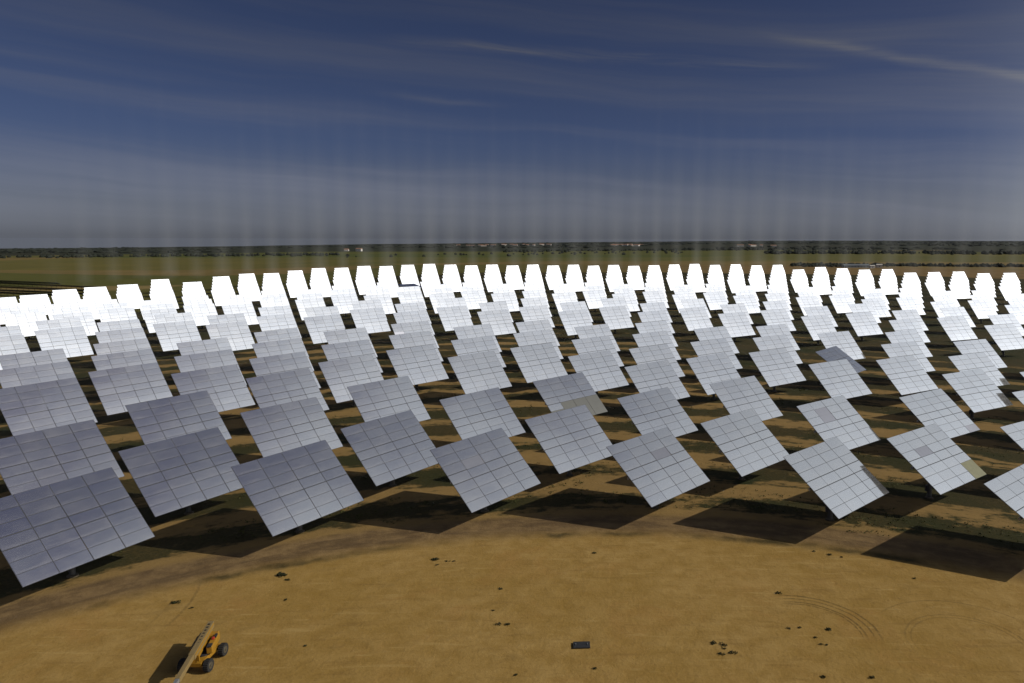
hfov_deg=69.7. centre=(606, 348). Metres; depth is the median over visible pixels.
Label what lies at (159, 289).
heliostat
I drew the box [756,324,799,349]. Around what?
heliostat
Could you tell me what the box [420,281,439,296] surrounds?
heliostat
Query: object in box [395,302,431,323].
heliostat
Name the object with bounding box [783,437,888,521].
heliostat
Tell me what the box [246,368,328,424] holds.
heliostat
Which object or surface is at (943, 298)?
heliostat
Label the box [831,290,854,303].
heliostat
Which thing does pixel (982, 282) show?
heliostat
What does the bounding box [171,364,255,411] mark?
heliostat
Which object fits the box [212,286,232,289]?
heliostat
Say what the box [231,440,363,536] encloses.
heliostat
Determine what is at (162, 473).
heliostat
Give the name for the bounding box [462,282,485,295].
heliostat
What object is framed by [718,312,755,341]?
heliostat
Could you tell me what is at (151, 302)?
heliostat
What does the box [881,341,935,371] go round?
heliostat
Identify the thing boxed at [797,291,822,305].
heliostat
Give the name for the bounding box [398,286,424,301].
heliostat
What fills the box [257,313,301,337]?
heliostat
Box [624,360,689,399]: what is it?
heliostat
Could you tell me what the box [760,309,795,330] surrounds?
heliostat
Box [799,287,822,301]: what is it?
heliostat
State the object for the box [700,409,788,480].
heliostat
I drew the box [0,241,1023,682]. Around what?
ground
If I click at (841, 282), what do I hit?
heliostat
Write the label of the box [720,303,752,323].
heliostat
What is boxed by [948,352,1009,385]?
heliostat
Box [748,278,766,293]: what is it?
heliostat
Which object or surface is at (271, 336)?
heliostat
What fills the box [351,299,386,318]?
heliostat
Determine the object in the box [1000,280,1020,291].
heliostat
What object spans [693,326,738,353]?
heliostat
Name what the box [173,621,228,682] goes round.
boom lift
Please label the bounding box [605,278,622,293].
heliostat
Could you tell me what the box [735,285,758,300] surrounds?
heliostat
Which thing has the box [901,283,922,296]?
heliostat
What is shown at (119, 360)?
heliostat
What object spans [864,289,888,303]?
heliostat
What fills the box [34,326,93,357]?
heliostat
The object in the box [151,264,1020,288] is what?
distant heliostats
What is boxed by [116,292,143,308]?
heliostat
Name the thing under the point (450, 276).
heliostat
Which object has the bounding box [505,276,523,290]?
heliostat
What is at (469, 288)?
heliostat
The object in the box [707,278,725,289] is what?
heliostat
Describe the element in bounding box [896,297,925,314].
heliostat
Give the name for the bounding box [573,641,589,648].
steel plate
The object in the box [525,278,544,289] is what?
heliostat
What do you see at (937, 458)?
heliostat
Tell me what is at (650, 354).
heliostat
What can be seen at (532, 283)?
heliostat
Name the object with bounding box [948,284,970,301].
heliostat
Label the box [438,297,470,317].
heliostat
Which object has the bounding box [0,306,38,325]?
heliostat
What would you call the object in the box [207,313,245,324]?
heliostat
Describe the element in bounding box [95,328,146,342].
heliostat
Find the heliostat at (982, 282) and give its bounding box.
[975,281,995,292]
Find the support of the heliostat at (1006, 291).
on the ground
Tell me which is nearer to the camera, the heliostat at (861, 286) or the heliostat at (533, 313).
the heliostat at (533, 313)
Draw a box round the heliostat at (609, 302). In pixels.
[601,297,631,316]
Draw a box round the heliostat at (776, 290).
[766,288,790,303]
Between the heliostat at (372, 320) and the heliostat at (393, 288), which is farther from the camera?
the heliostat at (393, 288)
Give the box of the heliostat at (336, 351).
[321,339,382,372]
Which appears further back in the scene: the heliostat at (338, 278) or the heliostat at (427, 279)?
the heliostat at (338, 278)
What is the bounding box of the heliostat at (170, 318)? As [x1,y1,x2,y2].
[155,312,193,323]
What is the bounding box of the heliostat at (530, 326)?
[516,319,559,345]
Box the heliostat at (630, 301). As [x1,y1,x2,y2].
[612,293,639,310]
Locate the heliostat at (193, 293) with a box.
[182,290,205,296]
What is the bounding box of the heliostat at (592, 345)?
[571,335,623,366]
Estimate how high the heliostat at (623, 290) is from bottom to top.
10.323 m
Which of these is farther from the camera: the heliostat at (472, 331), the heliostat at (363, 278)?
the heliostat at (363, 278)
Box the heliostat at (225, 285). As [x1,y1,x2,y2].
[212,284,231,288]
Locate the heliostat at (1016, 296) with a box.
[1009,294,1023,298]
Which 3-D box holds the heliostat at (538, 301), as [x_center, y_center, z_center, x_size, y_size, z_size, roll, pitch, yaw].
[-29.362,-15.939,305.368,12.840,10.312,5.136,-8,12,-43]
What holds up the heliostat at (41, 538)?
on the ground
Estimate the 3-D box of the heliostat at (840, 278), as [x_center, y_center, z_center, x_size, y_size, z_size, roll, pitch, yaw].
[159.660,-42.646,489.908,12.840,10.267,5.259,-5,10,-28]
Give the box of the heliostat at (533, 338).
[513,329,563,358]
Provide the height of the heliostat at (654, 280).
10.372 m
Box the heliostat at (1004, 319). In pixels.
[988,314,1023,335]
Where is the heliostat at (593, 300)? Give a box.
[582,290,605,311]
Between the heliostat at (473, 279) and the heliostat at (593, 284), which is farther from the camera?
the heliostat at (473, 279)
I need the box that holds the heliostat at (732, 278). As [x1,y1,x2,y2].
[728,276,744,285]
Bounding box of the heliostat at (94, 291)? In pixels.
[84,289,107,294]
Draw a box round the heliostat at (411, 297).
[397,291,426,308]
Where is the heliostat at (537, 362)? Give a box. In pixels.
[510,343,567,382]
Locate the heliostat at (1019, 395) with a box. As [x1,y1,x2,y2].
[1012,390,1023,404]
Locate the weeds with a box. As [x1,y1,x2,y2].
[0,372,1023,583]
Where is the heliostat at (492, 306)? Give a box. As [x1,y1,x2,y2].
[479,301,512,321]
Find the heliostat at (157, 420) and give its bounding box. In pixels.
[125,390,231,458]
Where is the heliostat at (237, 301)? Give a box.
[222,298,251,308]
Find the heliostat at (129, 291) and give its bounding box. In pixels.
[117,290,139,293]
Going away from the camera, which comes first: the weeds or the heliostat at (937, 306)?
the weeds
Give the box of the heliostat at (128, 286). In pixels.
[117,284,137,287]
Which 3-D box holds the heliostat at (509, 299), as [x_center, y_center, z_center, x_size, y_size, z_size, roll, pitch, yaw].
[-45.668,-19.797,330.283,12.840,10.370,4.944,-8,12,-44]
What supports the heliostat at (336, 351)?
on the ground
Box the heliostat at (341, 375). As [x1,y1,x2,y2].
[318,355,383,405]
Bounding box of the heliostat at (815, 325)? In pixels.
[801,315,836,344]
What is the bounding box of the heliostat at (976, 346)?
[953,339,1006,367]
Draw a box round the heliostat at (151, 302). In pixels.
[138,299,167,318]
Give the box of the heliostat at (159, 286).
[151,285,170,289]
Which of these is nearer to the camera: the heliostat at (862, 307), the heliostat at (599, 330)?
the heliostat at (599, 330)
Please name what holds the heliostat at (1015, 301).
on the ground
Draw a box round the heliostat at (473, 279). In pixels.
[463,276,483,288]
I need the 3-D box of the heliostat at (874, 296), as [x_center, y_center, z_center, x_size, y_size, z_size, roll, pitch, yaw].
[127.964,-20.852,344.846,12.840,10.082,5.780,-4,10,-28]
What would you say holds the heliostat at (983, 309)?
on the ground
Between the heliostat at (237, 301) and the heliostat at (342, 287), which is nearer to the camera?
the heliostat at (237, 301)
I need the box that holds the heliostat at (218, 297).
[211,289,234,305]
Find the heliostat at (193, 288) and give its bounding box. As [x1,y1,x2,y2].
[182,287,203,290]
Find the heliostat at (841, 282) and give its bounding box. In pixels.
[833,280,853,292]
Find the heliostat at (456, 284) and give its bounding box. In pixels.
[442,278,462,291]
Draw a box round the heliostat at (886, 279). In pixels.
[879,278,897,289]
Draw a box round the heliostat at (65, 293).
[52,292,77,295]
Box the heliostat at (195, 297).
[182,295,208,300]
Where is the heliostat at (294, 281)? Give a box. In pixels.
[287,280,305,282]
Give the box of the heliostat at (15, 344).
[0,335,29,369]
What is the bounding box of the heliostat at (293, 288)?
[286,282,307,297]
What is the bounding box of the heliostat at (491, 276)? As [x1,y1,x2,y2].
[484,275,502,283]
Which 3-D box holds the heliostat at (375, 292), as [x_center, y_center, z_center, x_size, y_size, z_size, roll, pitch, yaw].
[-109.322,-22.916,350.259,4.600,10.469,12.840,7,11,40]
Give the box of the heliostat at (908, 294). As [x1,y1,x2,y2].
[898,292,924,307]
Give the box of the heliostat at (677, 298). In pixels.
[672,294,694,312]
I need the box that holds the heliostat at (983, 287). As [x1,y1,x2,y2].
[973,284,995,296]
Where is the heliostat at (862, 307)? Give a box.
[848,303,880,322]
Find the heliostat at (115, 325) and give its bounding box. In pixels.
[97,319,141,340]
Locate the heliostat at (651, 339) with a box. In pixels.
[632,331,680,359]
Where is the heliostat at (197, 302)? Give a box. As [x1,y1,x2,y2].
[183,299,212,305]
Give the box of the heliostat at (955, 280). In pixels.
[950,279,969,290]
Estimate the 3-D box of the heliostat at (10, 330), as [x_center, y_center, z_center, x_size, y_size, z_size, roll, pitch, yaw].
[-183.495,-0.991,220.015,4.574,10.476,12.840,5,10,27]
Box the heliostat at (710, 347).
[690,338,742,368]
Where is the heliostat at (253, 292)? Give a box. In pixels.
[237,286,261,300]
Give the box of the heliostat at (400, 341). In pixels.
[389,331,442,361]
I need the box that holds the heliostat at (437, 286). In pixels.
[430,284,454,296]
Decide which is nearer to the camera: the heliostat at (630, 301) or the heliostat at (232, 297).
the heliostat at (630, 301)
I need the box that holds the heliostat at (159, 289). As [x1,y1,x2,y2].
[150,287,171,290]
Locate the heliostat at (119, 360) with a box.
[91,349,160,370]
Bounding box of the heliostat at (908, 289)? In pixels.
[899,288,923,302]
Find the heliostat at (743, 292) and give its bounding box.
[735,290,759,305]
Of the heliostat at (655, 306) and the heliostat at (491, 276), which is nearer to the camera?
the heliostat at (655, 306)
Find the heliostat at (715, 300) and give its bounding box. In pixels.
[703,292,727,312]
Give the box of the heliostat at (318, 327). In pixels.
[304,314,344,344]
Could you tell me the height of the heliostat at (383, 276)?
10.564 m
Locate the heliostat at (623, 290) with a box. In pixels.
[613,288,637,303]
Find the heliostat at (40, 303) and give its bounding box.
[19,297,50,314]
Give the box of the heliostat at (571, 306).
[560,301,592,321]
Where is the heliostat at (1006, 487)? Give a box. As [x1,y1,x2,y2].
[984,464,1023,520]
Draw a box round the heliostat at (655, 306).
[640,302,671,322]
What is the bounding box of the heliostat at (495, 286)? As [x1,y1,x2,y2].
[493,283,516,297]
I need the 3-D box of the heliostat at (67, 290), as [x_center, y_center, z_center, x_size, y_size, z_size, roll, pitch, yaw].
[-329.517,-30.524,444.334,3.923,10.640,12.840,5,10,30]
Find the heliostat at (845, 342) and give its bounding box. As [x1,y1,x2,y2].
[817,331,864,359]
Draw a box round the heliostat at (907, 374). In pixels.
[876,355,938,400]
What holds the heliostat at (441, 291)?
on the ground
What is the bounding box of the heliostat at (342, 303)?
[330,293,357,316]
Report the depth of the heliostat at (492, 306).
284.54 m
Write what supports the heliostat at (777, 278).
on the ground
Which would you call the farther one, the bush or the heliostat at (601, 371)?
the heliostat at (601, 371)
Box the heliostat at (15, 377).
[0,361,75,393]
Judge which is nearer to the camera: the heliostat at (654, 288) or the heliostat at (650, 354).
the heliostat at (650, 354)
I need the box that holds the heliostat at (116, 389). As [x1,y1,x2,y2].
[88,362,172,414]
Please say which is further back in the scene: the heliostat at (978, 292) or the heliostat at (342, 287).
the heliostat at (342, 287)
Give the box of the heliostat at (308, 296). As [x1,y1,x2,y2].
[296,293,322,299]
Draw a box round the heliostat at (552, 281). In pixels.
[545,276,562,289]
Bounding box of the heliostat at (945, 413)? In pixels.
[899,388,979,438]
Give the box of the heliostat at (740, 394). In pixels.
[709,376,782,420]
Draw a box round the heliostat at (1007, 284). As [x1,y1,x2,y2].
[999,283,1020,293]
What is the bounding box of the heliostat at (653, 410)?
[617,387,697,436]
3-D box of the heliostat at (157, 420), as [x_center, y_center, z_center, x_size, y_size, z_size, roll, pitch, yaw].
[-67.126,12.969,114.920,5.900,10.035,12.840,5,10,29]
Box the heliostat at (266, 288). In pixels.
[262,286,283,292]
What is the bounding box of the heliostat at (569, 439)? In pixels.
[525,405,612,476]
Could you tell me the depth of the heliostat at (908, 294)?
356.18 m
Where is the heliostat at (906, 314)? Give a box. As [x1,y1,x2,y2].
[892,309,927,330]
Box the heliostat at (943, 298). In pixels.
[932,295,957,306]
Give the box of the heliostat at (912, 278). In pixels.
[903,277,920,288]
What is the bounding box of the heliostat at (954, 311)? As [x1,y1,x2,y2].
[940,307,975,326]
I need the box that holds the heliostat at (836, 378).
[809,359,872,398]
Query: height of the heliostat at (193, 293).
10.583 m
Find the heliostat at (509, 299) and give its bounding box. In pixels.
[491,292,519,311]
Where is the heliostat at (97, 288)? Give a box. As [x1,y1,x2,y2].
[84,287,106,289]
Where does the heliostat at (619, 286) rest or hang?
on the ground
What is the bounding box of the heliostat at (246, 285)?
[238,283,257,286]
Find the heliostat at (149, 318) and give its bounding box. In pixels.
[142,308,176,332]
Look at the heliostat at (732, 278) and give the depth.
490.42 m
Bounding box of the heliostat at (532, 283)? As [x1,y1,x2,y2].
[524,282,546,295]
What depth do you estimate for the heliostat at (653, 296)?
349.33 m
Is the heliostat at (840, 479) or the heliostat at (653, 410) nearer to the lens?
the heliostat at (840, 479)
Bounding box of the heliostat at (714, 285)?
[705,283,727,297]
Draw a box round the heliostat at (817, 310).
[803,306,837,326]
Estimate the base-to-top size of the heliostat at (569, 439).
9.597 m
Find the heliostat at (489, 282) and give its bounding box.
[484,278,501,293]
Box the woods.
[0,240,1023,253]
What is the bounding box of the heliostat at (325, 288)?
[309,282,331,296]
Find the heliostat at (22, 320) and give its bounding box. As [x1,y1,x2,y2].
[4,311,46,339]
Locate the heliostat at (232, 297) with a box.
[223,294,249,299]
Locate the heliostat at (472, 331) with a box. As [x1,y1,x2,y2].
[454,324,501,351]
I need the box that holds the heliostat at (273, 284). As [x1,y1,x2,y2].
[262,283,282,289]
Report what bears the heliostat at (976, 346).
on the ground
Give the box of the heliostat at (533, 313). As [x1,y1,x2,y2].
[519,305,554,326]
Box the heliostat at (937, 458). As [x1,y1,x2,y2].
[887,423,985,499]
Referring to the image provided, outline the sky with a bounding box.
[0,0,1023,248]
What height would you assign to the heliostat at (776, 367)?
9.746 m
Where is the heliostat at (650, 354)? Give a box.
[629,344,684,376]
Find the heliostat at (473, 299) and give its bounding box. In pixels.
[460,290,486,311]
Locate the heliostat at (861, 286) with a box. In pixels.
[855,282,872,296]
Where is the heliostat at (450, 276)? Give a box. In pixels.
[443,275,459,277]
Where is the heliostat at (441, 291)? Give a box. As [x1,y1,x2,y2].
[429,288,454,297]
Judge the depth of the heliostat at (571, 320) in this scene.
252.69 m
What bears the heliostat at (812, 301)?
on the ground
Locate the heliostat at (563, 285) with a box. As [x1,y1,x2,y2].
[554,284,576,297]
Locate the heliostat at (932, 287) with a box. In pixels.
[925,282,943,295]
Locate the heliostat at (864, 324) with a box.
[846,312,882,340]
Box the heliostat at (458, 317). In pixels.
[436,306,472,334]
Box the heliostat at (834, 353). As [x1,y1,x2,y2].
[816,346,865,372]
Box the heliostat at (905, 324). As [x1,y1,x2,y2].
[888,318,929,342]
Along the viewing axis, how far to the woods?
3298.77 m
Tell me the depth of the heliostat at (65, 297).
385.40 m
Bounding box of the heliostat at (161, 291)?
[150,290,173,293]
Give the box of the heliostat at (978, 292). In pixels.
[971,290,996,304]
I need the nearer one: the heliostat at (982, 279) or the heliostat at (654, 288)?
the heliostat at (654, 288)
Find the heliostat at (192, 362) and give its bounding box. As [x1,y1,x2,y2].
[174,349,246,387]
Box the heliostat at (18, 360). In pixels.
[0,348,67,375]
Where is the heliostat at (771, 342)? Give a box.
[753,334,802,363]
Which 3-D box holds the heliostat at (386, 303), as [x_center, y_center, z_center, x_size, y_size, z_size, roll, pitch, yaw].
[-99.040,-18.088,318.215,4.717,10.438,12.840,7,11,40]
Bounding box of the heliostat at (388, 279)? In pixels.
[378,277,396,281]
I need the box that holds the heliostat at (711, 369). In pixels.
[686,353,740,399]
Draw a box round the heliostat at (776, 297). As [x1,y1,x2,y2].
[765,293,791,309]
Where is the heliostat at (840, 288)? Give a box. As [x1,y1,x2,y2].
[831,286,854,299]
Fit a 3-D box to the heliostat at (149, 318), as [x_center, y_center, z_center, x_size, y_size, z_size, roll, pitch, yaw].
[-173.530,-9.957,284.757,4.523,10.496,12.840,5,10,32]
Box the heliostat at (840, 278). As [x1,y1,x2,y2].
[834,277,852,288]
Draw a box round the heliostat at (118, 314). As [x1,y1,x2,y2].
[99,307,137,324]
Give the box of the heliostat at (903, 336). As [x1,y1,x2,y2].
[885,330,932,356]
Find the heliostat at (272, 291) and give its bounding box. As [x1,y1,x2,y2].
[261,290,285,295]
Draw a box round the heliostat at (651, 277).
[646,275,664,287]
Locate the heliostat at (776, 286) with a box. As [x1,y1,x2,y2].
[767,284,789,298]
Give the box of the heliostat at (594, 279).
[586,276,604,288]
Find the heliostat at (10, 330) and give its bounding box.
[0,325,21,336]
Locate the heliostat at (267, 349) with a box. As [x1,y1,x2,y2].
[252,338,313,370]
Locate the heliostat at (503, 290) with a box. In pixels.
[492,288,517,302]
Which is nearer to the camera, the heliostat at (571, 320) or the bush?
the bush
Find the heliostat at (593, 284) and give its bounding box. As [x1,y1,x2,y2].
[585,282,606,295]
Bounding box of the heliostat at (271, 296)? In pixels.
[260,294,286,299]
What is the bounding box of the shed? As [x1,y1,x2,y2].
[841,264,868,267]
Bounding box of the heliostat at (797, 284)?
[790,279,807,291]
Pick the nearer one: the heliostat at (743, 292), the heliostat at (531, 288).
the heliostat at (743, 292)
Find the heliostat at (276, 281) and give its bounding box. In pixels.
[263,280,281,283]
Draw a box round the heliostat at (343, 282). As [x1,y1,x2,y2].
[333,279,352,285]
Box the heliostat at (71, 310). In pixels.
[52,307,89,316]
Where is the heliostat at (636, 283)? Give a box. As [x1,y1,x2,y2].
[626,277,643,290]
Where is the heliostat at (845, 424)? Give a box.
[796,395,880,449]
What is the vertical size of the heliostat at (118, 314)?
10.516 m
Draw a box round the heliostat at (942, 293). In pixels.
[934,291,959,306]
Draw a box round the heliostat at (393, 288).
[377,282,398,296]
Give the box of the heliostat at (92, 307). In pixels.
[87,299,117,319]
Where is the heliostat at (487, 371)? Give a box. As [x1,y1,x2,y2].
[448,351,511,393]
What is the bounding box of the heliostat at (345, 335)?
[324,327,377,356]
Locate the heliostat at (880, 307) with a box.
[861,298,891,316]
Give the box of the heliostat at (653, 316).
[637,310,674,332]
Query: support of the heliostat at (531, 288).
on the ground
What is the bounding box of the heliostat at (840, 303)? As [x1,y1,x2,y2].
[829,295,852,316]
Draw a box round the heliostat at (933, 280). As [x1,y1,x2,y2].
[926,279,944,290]
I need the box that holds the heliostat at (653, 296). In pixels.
[642,291,668,307]
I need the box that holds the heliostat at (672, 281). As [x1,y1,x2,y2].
[666,277,682,289]
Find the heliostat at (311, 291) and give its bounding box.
[297,289,323,299]
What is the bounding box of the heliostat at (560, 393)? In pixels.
[533,372,607,414]
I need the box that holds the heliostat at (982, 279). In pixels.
[976,278,994,289]
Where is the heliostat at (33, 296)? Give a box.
[20,294,47,298]
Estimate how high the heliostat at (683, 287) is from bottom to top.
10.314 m
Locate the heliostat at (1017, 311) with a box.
[1004,304,1023,323]
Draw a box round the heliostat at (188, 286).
[183,285,202,287]
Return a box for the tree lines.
[0,247,1023,266]
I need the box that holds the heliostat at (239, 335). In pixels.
[205,321,254,350]
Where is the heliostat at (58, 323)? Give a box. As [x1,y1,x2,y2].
[36,318,81,339]
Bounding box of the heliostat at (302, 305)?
[295,298,325,319]
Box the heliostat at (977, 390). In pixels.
[942,369,1012,419]
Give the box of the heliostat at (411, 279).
[400,275,419,285]
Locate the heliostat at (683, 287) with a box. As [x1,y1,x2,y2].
[674,284,696,298]
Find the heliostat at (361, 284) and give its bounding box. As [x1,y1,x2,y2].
[355,279,375,294]
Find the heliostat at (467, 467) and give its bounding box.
[430,428,540,512]
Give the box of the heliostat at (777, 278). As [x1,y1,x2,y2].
[769,277,787,288]
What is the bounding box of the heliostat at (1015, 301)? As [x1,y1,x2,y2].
[1007,298,1023,304]
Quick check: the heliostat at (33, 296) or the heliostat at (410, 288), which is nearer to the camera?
the heliostat at (410, 288)
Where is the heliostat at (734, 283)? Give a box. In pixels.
[727,279,743,295]
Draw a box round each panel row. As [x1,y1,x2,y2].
[0,280,59,283]
[0,282,92,288]
[0,286,84,291]
[0,289,82,294]
[0,292,52,295]
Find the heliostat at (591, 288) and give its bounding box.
[584,286,606,298]
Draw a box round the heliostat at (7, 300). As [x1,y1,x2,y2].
[0,297,17,303]
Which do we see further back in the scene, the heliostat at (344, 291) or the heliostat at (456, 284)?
the heliostat at (456, 284)
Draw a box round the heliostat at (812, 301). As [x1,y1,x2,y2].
[795,296,820,315]
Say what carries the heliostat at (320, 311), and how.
on the ground
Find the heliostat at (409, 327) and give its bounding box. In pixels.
[391,321,438,347]
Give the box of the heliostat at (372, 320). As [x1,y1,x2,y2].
[350,308,390,337]
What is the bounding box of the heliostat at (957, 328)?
[937,316,977,345]
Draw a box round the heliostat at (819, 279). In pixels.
[812,278,830,289]
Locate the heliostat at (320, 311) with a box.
[305,306,344,327]
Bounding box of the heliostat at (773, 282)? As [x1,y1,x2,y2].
[769,280,788,292]
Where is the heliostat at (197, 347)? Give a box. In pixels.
[176,337,239,367]
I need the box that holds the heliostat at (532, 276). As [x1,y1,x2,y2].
[525,275,543,284]
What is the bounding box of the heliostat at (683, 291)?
[673,289,695,298]
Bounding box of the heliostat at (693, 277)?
[687,276,704,287]
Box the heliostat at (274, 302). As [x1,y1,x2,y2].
[259,298,289,307]
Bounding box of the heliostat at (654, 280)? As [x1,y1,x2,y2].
[646,278,664,289]
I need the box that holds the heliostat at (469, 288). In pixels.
[462,286,486,299]
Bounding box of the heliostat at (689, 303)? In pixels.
[681,299,711,317]
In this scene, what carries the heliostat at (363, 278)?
on the ground
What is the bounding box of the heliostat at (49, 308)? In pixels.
[45,303,78,319]
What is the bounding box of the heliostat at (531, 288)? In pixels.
[523,285,547,300]
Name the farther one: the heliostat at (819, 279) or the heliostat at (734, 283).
the heliostat at (819, 279)
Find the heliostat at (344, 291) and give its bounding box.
[331,289,356,295]
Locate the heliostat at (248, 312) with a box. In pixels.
[222,303,258,324]
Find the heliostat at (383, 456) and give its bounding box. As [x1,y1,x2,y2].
[340,410,437,486]
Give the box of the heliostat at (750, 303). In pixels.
[733,295,760,313]
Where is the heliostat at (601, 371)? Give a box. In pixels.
[568,350,628,396]
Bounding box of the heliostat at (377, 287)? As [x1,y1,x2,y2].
[365,285,391,299]
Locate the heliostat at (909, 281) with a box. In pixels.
[902,280,921,292]
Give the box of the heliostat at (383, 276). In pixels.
[378,274,398,286]
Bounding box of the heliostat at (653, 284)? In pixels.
[645,282,666,296]
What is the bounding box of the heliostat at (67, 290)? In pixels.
[52,289,76,292]
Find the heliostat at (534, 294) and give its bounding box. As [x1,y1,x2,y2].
[522,290,548,306]
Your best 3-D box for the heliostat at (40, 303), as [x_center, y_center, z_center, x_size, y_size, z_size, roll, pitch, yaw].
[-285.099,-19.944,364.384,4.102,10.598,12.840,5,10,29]
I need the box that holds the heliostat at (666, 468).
[606,427,709,508]
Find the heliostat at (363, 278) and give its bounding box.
[356,277,374,285]
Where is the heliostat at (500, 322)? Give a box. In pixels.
[477,309,516,339]
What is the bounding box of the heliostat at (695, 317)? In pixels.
[679,307,712,334]
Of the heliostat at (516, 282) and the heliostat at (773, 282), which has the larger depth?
the heliostat at (516, 282)
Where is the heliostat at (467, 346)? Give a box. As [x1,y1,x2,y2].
[451,336,505,366]
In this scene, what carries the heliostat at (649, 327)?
on the ground
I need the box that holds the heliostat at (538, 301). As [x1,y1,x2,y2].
[521,297,551,316]
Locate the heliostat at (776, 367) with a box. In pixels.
[749,348,805,391]
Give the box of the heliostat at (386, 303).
[364,294,395,313]
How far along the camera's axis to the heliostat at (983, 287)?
426.74 m
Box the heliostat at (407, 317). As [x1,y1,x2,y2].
[393,310,434,334]
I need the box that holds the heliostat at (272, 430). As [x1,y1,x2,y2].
[240,397,342,461]
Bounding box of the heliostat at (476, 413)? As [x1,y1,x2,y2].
[439,387,525,446]
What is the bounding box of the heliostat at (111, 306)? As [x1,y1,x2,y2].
[95,303,128,321]
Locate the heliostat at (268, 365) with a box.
[249,351,320,387]
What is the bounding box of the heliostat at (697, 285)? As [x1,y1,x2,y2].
[686,279,705,293]
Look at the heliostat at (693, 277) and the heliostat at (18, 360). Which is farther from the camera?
the heliostat at (693, 277)
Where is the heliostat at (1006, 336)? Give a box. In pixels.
[984,324,1023,355]
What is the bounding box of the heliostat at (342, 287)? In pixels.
[332,285,354,289]
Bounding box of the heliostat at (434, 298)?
[428,293,453,313]
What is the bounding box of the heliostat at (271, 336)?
[254,328,308,356]
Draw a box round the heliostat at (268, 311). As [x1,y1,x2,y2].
[258,305,294,327]
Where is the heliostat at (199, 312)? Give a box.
[183,303,217,328]
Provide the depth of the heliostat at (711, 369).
158.29 m
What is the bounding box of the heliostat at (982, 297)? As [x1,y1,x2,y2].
[970,294,998,310]
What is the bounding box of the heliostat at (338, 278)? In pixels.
[333,277,350,279]
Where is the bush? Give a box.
[276,572,286,576]
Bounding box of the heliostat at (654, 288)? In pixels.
[644,286,667,301]
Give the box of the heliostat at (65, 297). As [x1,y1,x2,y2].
[51,294,79,302]
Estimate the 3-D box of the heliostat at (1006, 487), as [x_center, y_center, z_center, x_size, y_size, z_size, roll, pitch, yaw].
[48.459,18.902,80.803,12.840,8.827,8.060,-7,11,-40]
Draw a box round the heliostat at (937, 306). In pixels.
[930,301,954,317]
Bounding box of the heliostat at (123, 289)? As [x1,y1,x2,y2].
[117,287,138,290]
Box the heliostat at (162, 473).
[118,427,242,516]
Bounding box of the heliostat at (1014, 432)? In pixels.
[1000,421,1023,449]
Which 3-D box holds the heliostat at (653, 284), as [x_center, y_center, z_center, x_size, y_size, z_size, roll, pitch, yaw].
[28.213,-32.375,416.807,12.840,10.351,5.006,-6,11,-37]
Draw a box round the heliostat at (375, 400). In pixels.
[347,376,430,421]
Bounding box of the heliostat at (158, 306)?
[142,303,174,310]
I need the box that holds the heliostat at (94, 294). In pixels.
[83,292,108,295]
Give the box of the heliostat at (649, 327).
[635,320,677,346]
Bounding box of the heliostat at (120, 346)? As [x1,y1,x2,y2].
[93,338,150,362]
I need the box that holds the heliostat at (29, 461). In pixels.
[0,420,124,503]
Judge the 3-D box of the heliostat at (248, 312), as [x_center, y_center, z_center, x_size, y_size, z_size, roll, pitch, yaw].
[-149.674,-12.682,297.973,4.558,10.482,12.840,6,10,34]
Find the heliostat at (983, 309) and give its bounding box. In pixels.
[968,300,997,321]
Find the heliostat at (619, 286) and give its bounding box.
[614,284,636,298]
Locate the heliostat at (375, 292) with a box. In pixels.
[364,289,393,305]
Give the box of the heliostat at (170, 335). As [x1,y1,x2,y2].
[153,320,201,353]
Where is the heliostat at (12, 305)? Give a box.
[0,303,25,324]
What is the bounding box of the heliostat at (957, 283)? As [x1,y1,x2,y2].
[950,281,970,293]
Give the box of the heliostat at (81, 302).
[53,299,86,306]
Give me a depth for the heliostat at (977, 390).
142.53 m
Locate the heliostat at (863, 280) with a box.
[856,279,874,288]
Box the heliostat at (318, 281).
[310,279,328,282]
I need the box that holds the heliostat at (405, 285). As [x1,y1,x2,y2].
[398,284,421,287]
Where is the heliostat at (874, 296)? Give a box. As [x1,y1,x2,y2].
[863,293,889,309]
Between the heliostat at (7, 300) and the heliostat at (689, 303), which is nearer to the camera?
the heliostat at (689, 303)
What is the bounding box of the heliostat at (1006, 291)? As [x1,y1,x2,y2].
[999,286,1018,303]
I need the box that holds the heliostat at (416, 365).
[386,344,448,390]
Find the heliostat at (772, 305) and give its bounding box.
[763,300,793,319]
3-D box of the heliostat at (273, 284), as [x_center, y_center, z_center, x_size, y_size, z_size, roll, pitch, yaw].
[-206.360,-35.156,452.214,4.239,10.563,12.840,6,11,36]
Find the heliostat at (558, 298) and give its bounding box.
[552,292,576,311]
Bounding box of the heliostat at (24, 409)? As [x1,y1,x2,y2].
[0,377,97,440]
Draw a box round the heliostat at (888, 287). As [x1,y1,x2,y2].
[878,281,897,296]
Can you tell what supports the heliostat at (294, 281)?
on the ground
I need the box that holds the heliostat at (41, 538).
[0,467,154,587]
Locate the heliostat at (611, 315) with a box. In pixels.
[599,306,633,333]
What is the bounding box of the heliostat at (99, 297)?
[83,295,110,310]
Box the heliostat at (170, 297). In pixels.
[149,293,178,308]
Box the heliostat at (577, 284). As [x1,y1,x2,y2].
[565,278,584,290]
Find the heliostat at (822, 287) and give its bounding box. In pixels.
[811,281,831,296]
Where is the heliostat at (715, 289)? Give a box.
[704,287,728,302]
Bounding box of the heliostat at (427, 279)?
[421,276,441,287]
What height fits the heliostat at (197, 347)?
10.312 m
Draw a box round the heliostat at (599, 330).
[574,324,619,350]
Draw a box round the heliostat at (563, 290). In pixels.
[553,288,577,301]
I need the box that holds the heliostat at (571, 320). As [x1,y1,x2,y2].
[558,309,594,337]
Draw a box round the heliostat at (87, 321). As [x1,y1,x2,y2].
[53,312,98,335]

